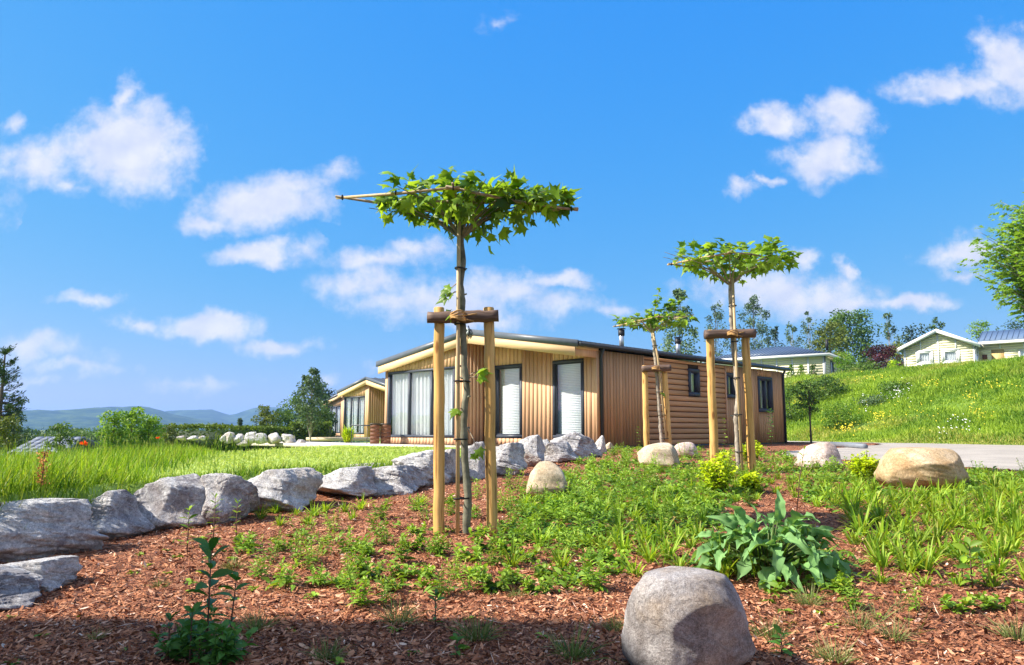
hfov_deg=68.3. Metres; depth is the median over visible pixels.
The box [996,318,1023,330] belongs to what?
broadleaf tree
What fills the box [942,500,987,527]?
daylily clump
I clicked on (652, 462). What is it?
leafy perennial
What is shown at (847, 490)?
daylily clump
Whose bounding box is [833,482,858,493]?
daylily clump
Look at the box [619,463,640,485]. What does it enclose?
leafy perennial
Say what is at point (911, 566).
daylily clump
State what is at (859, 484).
daylily clump
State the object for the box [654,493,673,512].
leafy perennial
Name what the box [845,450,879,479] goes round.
lime shrub
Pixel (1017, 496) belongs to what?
daylily clump
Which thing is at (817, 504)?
daylily clump
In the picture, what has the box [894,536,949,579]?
daylily clump
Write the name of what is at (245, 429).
hedge
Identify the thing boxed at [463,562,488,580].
leafy perennial
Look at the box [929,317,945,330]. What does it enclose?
broadleaf tree
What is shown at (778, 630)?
tall weed
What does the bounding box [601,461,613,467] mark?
leafy perennial
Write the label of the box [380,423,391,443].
storage bin
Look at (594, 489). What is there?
leafy perennial
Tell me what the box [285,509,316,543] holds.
leafy perennial
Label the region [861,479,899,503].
daylily clump
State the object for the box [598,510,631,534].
daylily clump
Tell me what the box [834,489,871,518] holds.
daylily clump
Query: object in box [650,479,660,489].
leafy perennial
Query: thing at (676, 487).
leafy perennial
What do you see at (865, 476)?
leafy perennial
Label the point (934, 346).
cream chalet
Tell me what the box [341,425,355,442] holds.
bamboo bush
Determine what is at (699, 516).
daylily clump
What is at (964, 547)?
tall weed
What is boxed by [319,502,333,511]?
daylily clump
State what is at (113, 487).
lawn
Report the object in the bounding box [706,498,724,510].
leafy perennial
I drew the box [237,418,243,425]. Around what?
broadleaf tree
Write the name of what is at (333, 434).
broadleaf tree
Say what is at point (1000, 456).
gravel lane
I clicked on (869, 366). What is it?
shrub
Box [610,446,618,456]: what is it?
leafy perennial
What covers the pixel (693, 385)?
window
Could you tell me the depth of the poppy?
9.40 m
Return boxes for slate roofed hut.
[11,437,109,453]
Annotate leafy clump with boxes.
[150,619,198,661]
[171,604,220,644]
[182,622,240,664]
[200,624,259,664]
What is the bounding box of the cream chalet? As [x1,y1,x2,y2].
[897,329,1023,365]
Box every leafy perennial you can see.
[232,531,259,545]
[234,530,258,551]
[245,552,272,577]
[258,529,283,562]
[267,556,301,587]
[271,537,293,550]
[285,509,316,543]
[285,529,306,561]
[292,535,316,569]
[301,538,325,563]
[304,563,328,585]
[313,520,340,554]
[322,507,341,530]
[326,572,354,587]
[336,535,362,552]
[336,561,363,594]
[339,550,363,575]
[341,524,372,559]
[344,571,375,606]
[353,556,385,580]
[356,541,377,555]
[365,513,387,536]
[369,496,392,519]
[373,526,391,544]
[375,572,400,603]
[381,575,404,591]
[386,559,417,581]
[389,534,415,563]
[399,533,428,552]
[404,521,426,535]
[406,493,425,510]
[409,563,435,580]
[415,495,432,520]
[425,536,445,555]
[426,532,451,553]
[431,563,458,597]
[443,550,465,578]
[444,493,455,504]
[444,502,455,515]
[452,542,483,563]
[452,554,483,590]
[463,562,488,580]
[467,523,489,537]
[470,534,496,552]
[471,477,485,498]
[471,504,481,518]
[472,567,513,594]
[484,543,505,566]
[489,522,511,542]
[493,534,527,555]
[497,485,511,503]
[497,516,516,529]
[498,500,504,511]
[498,563,523,584]
[500,489,518,511]
[503,466,519,488]
[504,499,521,519]
[505,468,527,494]
[511,521,530,542]
[516,484,532,499]
[516,544,540,562]
[517,496,535,520]
[519,572,555,595]
[522,514,543,532]
[530,483,547,503]
[530,559,561,580]
[531,521,555,552]
[534,511,548,526]
[538,504,559,518]
[545,489,562,507]
[547,501,573,526]
[553,522,582,557]
[556,480,574,504]
[557,493,577,520]
[563,470,577,492]
[563,562,592,577]
[565,464,578,484]
[571,477,588,502]
[572,512,597,538]
[575,456,586,463]
[577,554,610,592]
[578,484,594,505]
[581,480,597,495]
[581,505,603,520]
[583,539,604,565]
[584,453,597,467]
[585,463,598,471]
[586,468,597,479]
[588,467,603,487]
[591,466,608,489]
[591,499,614,527]
[596,559,624,574]
[600,544,633,565]
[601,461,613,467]
[601,472,616,477]
[602,486,618,504]
[608,497,624,518]
[609,459,620,472]
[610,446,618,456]
[614,476,632,490]
[617,465,627,478]
[617,487,633,506]
[617,489,628,500]
[619,458,628,468]
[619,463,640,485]
[621,449,631,464]
[623,469,635,483]
[628,492,649,511]
[634,486,645,499]
[635,465,653,481]
[637,478,651,494]
[638,473,654,487]
[641,486,664,497]
[642,505,660,527]
[646,456,655,468]
[646,461,662,478]
[647,469,660,485]
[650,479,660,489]
[652,453,666,468]
[652,498,673,520]
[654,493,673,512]
[654,505,676,526]
[659,485,671,497]
[667,464,682,477]
[667,484,683,493]
[668,463,688,487]
[674,469,686,483]
[675,496,695,519]
[678,442,691,457]
[679,510,696,531]
[680,484,695,492]
[680,492,700,508]
[684,482,699,499]
[687,469,699,481]
[692,447,701,458]
[694,498,712,508]
[695,480,710,494]
[703,487,718,498]
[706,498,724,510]
[740,486,757,505]
[757,461,768,471]
[770,454,779,464]
[774,465,788,471]
[782,453,794,461]
[782,457,794,471]
[785,456,797,466]
[812,461,828,470]
[821,458,834,473]
[826,472,839,483]
[827,571,857,593]
[830,455,847,470]
[836,581,865,611]
[859,471,871,481]
[900,576,922,611]
[938,591,978,613]
[955,485,974,506]
[959,481,979,492]
[968,467,992,492]
[970,460,983,474]
[974,591,1010,610]
[997,472,1013,478]
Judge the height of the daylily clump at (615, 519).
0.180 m
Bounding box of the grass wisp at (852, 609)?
[818,596,877,616]
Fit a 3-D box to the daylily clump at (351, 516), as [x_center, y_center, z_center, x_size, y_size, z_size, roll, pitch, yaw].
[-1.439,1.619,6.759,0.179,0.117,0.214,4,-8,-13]
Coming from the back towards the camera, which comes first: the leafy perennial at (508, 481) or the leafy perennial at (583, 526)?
the leafy perennial at (508, 481)
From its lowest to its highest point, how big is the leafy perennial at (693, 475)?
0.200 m
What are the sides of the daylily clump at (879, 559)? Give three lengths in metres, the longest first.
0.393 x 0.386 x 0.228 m
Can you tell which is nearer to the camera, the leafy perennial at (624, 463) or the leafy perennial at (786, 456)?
the leafy perennial at (624, 463)
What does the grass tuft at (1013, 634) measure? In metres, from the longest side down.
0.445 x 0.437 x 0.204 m
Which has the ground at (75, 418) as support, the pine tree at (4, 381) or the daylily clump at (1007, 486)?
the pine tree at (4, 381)
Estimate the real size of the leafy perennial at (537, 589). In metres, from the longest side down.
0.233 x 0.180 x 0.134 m
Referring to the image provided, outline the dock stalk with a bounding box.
[32,450,50,494]
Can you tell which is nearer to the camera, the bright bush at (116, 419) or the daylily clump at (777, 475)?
the daylily clump at (777, 475)
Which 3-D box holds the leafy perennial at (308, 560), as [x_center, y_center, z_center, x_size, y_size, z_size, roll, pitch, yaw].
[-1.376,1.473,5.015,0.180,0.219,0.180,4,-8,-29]
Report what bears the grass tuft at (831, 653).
on the mulch bed
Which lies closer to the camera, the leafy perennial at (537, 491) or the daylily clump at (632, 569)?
the daylily clump at (632, 569)
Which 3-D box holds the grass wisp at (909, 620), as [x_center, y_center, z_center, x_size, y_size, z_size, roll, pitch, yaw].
[2.023,1.438,3.843,0.223,0.192,0.451,0,-7,-1]
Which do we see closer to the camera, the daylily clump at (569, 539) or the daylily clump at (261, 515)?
the daylily clump at (569, 539)
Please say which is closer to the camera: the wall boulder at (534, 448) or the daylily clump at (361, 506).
the daylily clump at (361, 506)
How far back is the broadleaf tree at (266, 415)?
43.56 m
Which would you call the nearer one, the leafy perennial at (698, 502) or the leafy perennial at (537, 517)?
the leafy perennial at (537, 517)
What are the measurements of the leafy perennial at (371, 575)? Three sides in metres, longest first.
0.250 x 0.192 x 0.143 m
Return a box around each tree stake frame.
[427,307,498,534]
[641,364,671,446]
[703,329,756,472]
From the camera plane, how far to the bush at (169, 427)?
29.66 m
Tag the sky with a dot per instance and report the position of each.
(175, 234)
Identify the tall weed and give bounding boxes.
[151,611,180,661]
[174,601,205,662]
[179,504,197,554]
[179,537,234,652]
[186,624,213,664]
[207,492,221,555]
[208,619,238,664]
[217,572,250,634]
[229,498,242,542]
[426,588,445,627]
[449,633,466,657]
[766,408,776,443]
[767,624,796,655]
[792,446,807,510]
[947,554,974,580]
[952,536,987,589]
[972,551,995,583]
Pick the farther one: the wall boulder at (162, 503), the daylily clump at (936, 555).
the wall boulder at (162, 503)
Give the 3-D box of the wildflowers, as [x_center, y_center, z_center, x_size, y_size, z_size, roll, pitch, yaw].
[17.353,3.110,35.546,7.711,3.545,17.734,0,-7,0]
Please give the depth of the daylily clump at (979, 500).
7.29 m
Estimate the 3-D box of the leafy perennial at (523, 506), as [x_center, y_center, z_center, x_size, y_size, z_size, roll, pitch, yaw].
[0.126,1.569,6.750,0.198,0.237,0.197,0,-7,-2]
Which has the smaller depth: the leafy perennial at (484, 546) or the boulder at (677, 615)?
the boulder at (677, 615)
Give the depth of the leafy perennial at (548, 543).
5.42 m
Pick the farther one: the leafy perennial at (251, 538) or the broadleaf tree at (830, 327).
the broadleaf tree at (830, 327)
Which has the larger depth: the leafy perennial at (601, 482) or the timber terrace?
the timber terrace
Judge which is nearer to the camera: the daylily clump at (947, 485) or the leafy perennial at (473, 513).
the leafy perennial at (473, 513)
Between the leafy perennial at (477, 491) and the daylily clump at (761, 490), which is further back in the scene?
the daylily clump at (761, 490)
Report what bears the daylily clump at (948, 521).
on the mulch bed
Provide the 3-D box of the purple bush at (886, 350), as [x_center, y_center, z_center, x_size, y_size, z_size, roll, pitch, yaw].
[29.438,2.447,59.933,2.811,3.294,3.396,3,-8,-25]
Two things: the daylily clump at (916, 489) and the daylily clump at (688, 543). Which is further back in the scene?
the daylily clump at (916, 489)
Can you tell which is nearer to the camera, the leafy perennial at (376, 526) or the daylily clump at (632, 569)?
the daylily clump at (632, 569)
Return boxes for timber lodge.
[328,394,341,436]
[337,377,384,436]
[376,326,790,447]
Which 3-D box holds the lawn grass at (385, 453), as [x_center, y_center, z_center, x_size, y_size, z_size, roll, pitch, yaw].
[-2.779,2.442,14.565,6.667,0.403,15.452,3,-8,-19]
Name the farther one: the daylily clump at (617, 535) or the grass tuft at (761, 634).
the daylily clump at (617, 535)
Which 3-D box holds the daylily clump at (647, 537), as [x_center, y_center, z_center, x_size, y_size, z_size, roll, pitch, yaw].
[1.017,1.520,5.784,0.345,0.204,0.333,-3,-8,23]
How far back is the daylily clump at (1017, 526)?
5.97 m
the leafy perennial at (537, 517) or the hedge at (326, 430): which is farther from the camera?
the hedge at (326, 430)
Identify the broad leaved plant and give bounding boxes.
[684,489,851,592]
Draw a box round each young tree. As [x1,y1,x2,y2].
[290,367,333,441]
[765,325,784,347]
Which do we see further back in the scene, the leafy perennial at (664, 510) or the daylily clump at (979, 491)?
the daylily clump at (979, 491)
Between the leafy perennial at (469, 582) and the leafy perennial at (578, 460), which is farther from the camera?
the leafy perennial at (578, 460)
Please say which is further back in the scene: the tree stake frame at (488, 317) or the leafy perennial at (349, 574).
the tree stake frame at (488, 317)
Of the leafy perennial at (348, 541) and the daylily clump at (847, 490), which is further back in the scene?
the daylily clump at (847, 490)
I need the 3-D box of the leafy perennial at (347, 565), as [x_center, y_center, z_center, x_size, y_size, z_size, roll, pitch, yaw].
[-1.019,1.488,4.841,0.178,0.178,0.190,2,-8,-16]
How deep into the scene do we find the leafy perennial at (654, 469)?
9.41 m
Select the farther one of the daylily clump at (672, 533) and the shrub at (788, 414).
the shrub at (788, 414)
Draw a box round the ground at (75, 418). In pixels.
[15,406,1010,469]
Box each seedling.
[184,578,198,584]
[304,591,318,599]
[329,656,348,664]
[407,650,421,655]
[760,599,775,603]
[774,608,793,614]
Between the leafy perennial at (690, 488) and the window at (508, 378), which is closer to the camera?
the leafy perennial at (690, 488)
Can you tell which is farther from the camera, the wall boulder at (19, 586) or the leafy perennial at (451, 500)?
the leafy perennial at (451, 500)
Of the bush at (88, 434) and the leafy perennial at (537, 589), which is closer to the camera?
the leafy perennial at (537, 589)
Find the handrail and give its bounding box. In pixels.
[351,425,380,442]
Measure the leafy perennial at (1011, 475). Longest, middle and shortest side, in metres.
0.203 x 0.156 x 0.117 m
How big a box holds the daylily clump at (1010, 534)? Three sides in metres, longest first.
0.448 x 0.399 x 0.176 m
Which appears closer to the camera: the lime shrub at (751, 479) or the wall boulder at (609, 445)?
the lime shrub at (751, 479)
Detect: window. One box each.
[328,406,340,432]
[343,396,364,433]
[387,366,454,437]
[495,364,521,437]
[552,358,584,437]
[687,368,699,396]
[726,373,735,397]
[757,376,773,411]
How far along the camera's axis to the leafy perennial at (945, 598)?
4.13 m
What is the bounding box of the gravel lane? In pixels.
[784,441,1023,470]
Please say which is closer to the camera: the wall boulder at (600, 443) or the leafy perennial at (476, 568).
the leafy perennial at (476, 568)
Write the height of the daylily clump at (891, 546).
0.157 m
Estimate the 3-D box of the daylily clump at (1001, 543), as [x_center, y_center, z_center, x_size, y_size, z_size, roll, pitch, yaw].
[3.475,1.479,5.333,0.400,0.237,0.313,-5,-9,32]
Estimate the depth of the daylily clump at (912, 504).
7.15 m
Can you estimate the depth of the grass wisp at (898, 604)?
4.21 m
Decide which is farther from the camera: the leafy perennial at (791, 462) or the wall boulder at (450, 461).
the leafy perennial at (791, 462)
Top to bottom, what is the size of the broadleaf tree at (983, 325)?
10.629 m
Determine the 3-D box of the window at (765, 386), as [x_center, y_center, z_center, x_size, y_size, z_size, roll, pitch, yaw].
[8.596,2.135,25.955,0.297,1.240,1.010,-7,-10,45]
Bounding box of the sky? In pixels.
[0,0,1023,414]
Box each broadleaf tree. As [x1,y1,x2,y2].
[1,395,33,446]
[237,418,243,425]
[250,404,278,429]
[268,408,294,426]
[276,394,308,426]
[309,381,336,421]
[314,407,337,441]
[808,319,855,357]
[819,308,887,365]
[880,341,904,366]
[893,323,931,361]
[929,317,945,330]
[966,319,990,357]
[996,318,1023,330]
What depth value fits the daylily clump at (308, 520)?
6.51 m
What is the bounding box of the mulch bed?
[0,442,1023,664]
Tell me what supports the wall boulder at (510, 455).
on the mulch bed
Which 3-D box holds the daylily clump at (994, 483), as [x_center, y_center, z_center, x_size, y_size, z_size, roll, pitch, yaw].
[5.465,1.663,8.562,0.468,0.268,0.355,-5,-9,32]
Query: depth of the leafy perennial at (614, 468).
10.27 m
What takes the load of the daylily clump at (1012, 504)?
on the mulch bed
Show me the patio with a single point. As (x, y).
(318, 444)
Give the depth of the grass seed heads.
9.28 m
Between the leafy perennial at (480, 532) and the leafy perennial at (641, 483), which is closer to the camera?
the leafy perennial at (480, 532)
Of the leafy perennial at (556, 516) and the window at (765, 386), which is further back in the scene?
the window at (765, 386)
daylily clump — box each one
[248,502,270,518]
[264,500,292,513]
[270,513,288,525]
[292,507,302,515]
[297,513,314,524]
[304,499,323,516]
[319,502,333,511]
[339,500,350,511]
[342,506,359,519]
[351,492,369,509]
[414,494,431,504]
[487,535,537,566]
[512,493,544,504]
[517,519,556,546]
[540,525,576,537]
[544,547,572,561]
[545,545,585,568]
[556,533,582,546]
[562,498,578,513]
[565,513,594,530]
[570,530,601,546]
[577,492,602,503]
[581,530,617,550]
[590,493,617,514]
[598,487,615,497]
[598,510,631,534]
[602,526,636,557]
[603,510,630,526]
[606,526,631,543]
[611,495,633,510]
[614,553,647,576]
[625,503,648,519]
[625,514,656,533]
[625,521,661,543]
[625,533,650,555]
[631,532,673,563]
[638,513,677,537]
[639,486,664,503]
[640,528,685,565]
[645,498,659,511]
[651,535,681,550]
[657,545,696,566]
[660,488,683,505]
[665,521,688,542]
[669,499,701,517]
[673,533,699,548]
[679,519,706,538]
[684,474,700,486]
[685,502,720,523]
[686,492,714,501]
[693,541,737,578]
[695,506,713,515]
[726,494,742,501]
[741,466,762,473]
[753,492,761,499]
[755,485,766,492]
[762,475,774,483]
[768,483,785,493]
[771,471,783,478]
[778,472,798,483]
[783,478,800,490]
[788,488,799,496]
[793,469,810,482]
[802,495,829,506]
[805,484,837,497]
[818,478,838,489]
[823,481,868,507]
[824,489,849,505]
[825,525,866,544]
[832,479,867,505]
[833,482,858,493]
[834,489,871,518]
[834,500,878,535]
[835,506,877,527]
[844,527,894,554]
[848,476,865,482]
[849,478,864,489]
[850,495,910,528]
[853,536,917,568]
[860,473,887,493]
[860,520,904,547]
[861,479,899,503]
[861,495,893,511]
[861,516,909,538]
[864,493,888,512]
[864,564,898,583]
[876,533,948,568]
[877,486,904,504]
[878,515,919,535]
[879,494,915,514]
[879,500,918,522]
[879,533,918,555]
[885,512,920,528]
[885,543,932,576]
[889,478,919,503]
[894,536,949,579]
[895,520,936,547]
[897,493,930,509]
[901,491,934,505]
[902,539,920,551]
[904,500,926,516]
[904,524,933,538]
[907,512,954,544]
[907,570,951,588]
[908,487,945,502]
[909,484,928,496]
[911,541,960,562]
[912,511,968,535]
[912,532,963,555]
[916,492,949,515]
[917,510,939,523]
[921,508,970,528]
[924,505,953,520]
[927,476,953,498]
[933,493,955,510]
[933,532,990,565]
[934,490,972,505]
[936,490,973,515]
[938,528,981,552]
[940,476,968,492]
[941,490,971,501]
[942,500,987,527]
[942,571,977,586]
[944,530,971,541]
[946,495,982,516]
[948,478,972,496]
[952,508,995,531]
[959,496,1006,524]
[961,488,1001,507]
[966,486,990,498]
[966,518,1023,552]
[966,527,991,540]
[967,539,1007,558]
[969,491,1014,522]
[969,536,1023,582]
[970,558,1013,587]
[971,487,1022,511]
[972,527,1023,557]
[974,468,1008,488]
[976,488,1017,503]
[977,484,1012,499]
[983,521,1023,542]
[985,476,1022,492]
[985,511,1012,531]
[989,499,1023,526]
[991,489,1022,509]
[991,502,1023,520]
[994,477,1023,488]
[994,504,1023,538]
[996,477,1022,499]
[997,555,1023,580]
[1001,491,1023,514]
[1003,530,1023,551]
[1007,486,1023,505]
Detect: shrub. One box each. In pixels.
[696,450,738,492]
[738,471,762,492]
[742,440,764,460]
[785,381,807,420]
[786,364,794,377]
[795,373,851,400]
[797,364,804,374]
[808,364,817,374]
[813,400,858,430]
[832,350,857,372]
[841,357,881,371]
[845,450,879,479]
[853,393,888,405]
[876,381,910,392]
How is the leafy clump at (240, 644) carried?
on the mulch bed
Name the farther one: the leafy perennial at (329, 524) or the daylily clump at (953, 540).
the leafy perennial at (329, 524)
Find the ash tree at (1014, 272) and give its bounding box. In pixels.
[955,192,1023,322]
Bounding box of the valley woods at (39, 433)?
[1,424,279,450]
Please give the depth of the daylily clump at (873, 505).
6.91 m
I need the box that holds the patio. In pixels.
[252,442,497,446]
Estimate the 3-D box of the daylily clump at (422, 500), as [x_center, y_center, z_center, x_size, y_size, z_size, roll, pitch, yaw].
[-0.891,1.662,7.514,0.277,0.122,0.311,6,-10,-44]
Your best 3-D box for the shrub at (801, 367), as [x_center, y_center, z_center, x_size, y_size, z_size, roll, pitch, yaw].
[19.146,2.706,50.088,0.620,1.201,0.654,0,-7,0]
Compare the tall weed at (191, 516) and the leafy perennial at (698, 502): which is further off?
the leafy perennial at (698, 502)
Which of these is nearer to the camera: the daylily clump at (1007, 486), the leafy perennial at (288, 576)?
the leafy perennial at (288, 576)
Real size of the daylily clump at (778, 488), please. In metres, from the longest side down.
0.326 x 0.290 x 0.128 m
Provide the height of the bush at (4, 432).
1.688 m
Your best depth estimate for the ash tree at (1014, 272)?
24.76 m
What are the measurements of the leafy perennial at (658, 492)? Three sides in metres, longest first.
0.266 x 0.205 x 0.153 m
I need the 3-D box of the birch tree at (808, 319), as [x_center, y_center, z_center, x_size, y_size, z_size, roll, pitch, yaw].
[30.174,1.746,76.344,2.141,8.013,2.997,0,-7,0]
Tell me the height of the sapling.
2.643 m
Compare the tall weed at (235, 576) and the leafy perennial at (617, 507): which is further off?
the leafy perennial at (617, 507)
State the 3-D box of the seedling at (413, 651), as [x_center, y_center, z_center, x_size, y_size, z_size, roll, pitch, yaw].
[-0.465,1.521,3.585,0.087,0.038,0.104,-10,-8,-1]
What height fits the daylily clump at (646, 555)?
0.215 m
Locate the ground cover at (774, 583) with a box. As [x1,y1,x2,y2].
[232,443,1023,597]
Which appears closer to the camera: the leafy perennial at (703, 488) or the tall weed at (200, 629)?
the tall weed at (200, 629)
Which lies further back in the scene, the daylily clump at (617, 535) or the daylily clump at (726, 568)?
the daylily clump at (617, 535)
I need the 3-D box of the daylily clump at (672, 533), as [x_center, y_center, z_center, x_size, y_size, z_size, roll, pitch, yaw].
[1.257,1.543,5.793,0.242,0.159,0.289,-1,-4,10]
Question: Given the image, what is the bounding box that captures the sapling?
[789,375,825,443]
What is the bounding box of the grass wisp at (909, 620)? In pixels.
[879,599,949,634]
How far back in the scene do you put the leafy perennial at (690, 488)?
8.13 m
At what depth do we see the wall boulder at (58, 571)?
4.60 m
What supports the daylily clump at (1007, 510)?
on the mulch bed
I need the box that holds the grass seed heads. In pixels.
[0,431,303,479]
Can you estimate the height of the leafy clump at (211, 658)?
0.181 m
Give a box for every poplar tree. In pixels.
[658,288,701,362]
[703,300,730,355]
[727,294,775,352]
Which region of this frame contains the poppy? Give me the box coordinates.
[79,440,87,452]
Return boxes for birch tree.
[780,321,801,347]
[800,311,818,349]
[876,312,903,367]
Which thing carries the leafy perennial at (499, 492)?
on the mulch bed
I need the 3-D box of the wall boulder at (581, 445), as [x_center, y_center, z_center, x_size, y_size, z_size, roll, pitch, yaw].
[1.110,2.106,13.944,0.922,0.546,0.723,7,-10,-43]
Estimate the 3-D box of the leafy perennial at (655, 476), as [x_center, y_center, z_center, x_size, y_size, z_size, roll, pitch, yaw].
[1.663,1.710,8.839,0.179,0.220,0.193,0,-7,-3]
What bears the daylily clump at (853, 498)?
on the mulch bed
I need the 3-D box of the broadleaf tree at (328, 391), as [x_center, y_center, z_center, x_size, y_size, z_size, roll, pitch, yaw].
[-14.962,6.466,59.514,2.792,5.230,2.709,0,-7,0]
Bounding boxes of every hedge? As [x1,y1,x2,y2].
[163,423,293,452]
[289,421,332,447]
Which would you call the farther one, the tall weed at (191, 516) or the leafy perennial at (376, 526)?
the leafy perennial at (376, 526)
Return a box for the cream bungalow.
[704,339,854,376]
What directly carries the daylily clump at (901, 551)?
on the mulch bed
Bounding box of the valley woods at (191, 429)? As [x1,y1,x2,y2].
[23,423,369,442]
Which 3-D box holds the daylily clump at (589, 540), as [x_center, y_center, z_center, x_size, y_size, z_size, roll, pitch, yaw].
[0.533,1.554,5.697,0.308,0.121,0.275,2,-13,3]
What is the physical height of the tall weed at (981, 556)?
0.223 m
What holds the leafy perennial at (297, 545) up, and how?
on the mulch bed
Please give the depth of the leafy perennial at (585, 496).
7.18 m
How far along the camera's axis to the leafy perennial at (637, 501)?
7.04 m
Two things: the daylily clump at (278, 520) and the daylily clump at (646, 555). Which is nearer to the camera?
the daylily clump at (646, 555)
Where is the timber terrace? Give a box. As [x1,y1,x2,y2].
[306,437,380,440]
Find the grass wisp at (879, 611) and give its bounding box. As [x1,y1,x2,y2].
[863,596,905,624]
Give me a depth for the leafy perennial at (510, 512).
6.71 m
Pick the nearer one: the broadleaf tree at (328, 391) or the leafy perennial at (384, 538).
the leafy perennial at (384, 538)
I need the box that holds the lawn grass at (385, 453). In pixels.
[113,444,460,483]
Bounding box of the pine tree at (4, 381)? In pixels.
[0,344,30,451]
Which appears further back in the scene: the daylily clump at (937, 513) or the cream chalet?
the cream chalet
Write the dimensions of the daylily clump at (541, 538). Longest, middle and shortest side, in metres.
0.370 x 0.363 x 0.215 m
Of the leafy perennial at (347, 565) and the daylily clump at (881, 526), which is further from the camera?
the daylily clump at (881, 526)
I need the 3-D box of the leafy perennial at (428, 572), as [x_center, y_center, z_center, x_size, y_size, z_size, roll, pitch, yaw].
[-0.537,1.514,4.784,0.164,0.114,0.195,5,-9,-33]
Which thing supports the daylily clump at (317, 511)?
on the mulch bed
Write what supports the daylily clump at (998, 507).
on the mulch bed
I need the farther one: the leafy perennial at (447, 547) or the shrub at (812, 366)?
the shrub at (812, 366)
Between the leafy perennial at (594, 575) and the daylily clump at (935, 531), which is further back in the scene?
the daylily clump at (935, 531)
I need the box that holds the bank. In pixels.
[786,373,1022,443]
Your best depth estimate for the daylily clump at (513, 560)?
5.07 m
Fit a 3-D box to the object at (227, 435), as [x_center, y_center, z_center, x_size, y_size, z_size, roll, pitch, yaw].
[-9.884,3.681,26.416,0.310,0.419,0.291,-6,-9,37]
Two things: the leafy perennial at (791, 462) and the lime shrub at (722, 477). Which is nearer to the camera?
the lime shrub at (722, 477)
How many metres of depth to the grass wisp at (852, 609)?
4.09 m
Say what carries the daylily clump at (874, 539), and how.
on the mulch bed
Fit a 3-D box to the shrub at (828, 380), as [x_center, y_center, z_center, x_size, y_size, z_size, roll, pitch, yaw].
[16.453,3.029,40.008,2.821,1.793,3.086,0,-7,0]
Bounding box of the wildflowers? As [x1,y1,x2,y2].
[794,370,1016,435]
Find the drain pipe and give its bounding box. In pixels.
[830,442,867,448]
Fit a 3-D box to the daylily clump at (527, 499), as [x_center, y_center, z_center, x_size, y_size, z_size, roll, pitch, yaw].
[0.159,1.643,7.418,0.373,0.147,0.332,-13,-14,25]
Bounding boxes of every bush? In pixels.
[0,414,22,454]
[43,421,76,453]
[71,427,95,439]
[91,409,132,451]
[117,406,149,451]
[135,414,165,447]
[156,425,177,448]
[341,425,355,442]
[860,344,906,369]
[887,359,900,367]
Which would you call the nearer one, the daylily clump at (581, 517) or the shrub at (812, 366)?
the daylily clump at (581, 517)
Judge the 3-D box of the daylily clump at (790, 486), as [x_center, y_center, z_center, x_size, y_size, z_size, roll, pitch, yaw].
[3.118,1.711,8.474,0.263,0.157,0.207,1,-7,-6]
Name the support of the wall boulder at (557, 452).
on the mulch bed
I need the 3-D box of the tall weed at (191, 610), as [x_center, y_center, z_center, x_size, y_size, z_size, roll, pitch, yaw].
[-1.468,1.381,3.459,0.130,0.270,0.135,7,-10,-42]
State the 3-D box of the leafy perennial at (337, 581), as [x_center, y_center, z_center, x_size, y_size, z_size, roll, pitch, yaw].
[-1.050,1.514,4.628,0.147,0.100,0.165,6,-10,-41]
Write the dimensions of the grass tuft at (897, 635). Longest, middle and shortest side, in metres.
0.335 x 0.329 x 0.153 m
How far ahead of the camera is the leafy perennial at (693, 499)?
7.29 m
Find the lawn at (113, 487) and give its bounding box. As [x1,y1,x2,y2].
[0,441,460,561]
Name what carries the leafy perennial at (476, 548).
on the mulch bed
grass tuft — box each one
[82,622,111,641]
[142,578,172,587]
[209,550,252,570]
[229,600,290,633]
[297,630,363,664]
[365,589,433,630]
[432,608,519,642]
[504,584,528,597]
[538,616,625,664]
[586,613,623,632]
[748,607,800,640]
[778,581,836,609]
[797,630,862,664]
[832,600,892,634]
[858,607,920,641]
[969,602,1023,640]
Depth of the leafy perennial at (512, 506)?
7.19 m
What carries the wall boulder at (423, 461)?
on the mulch bed
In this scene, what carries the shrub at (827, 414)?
on the bank
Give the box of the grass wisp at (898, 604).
[883,588,912,612]
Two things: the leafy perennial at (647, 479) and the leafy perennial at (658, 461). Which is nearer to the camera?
the leafy perennial at (647, 479)
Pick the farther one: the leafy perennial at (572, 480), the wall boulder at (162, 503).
the leafy perennial at (572, 480)
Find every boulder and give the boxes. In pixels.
[0,498,109,562]
[0,564,44,610]
[7,555,82,591]
[90,489,154,539]
[133,473,208,530]
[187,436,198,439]
[200,473,259,524]
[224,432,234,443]
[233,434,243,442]
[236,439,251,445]
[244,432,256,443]
[247,467,323,510]
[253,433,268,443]
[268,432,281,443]
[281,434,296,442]
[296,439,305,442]
[318,466,377,497]
[372,465,428,495]
[391,450,451,485]
[445,449,462,482]
[468,441,485,478]
[496,442,527,475]
[519,435,545,466]
[526,461,566,497]
[544,442,580,462]
[550,432,602,457]
[595,435,606,453]
[606,442,613,450]
[621,566,755,664]
[637,443,679,467]
[675,442,697,457]
[794,442,842,467]
[874,447,969,488]
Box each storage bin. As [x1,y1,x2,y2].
[370,423,379,443]
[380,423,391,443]

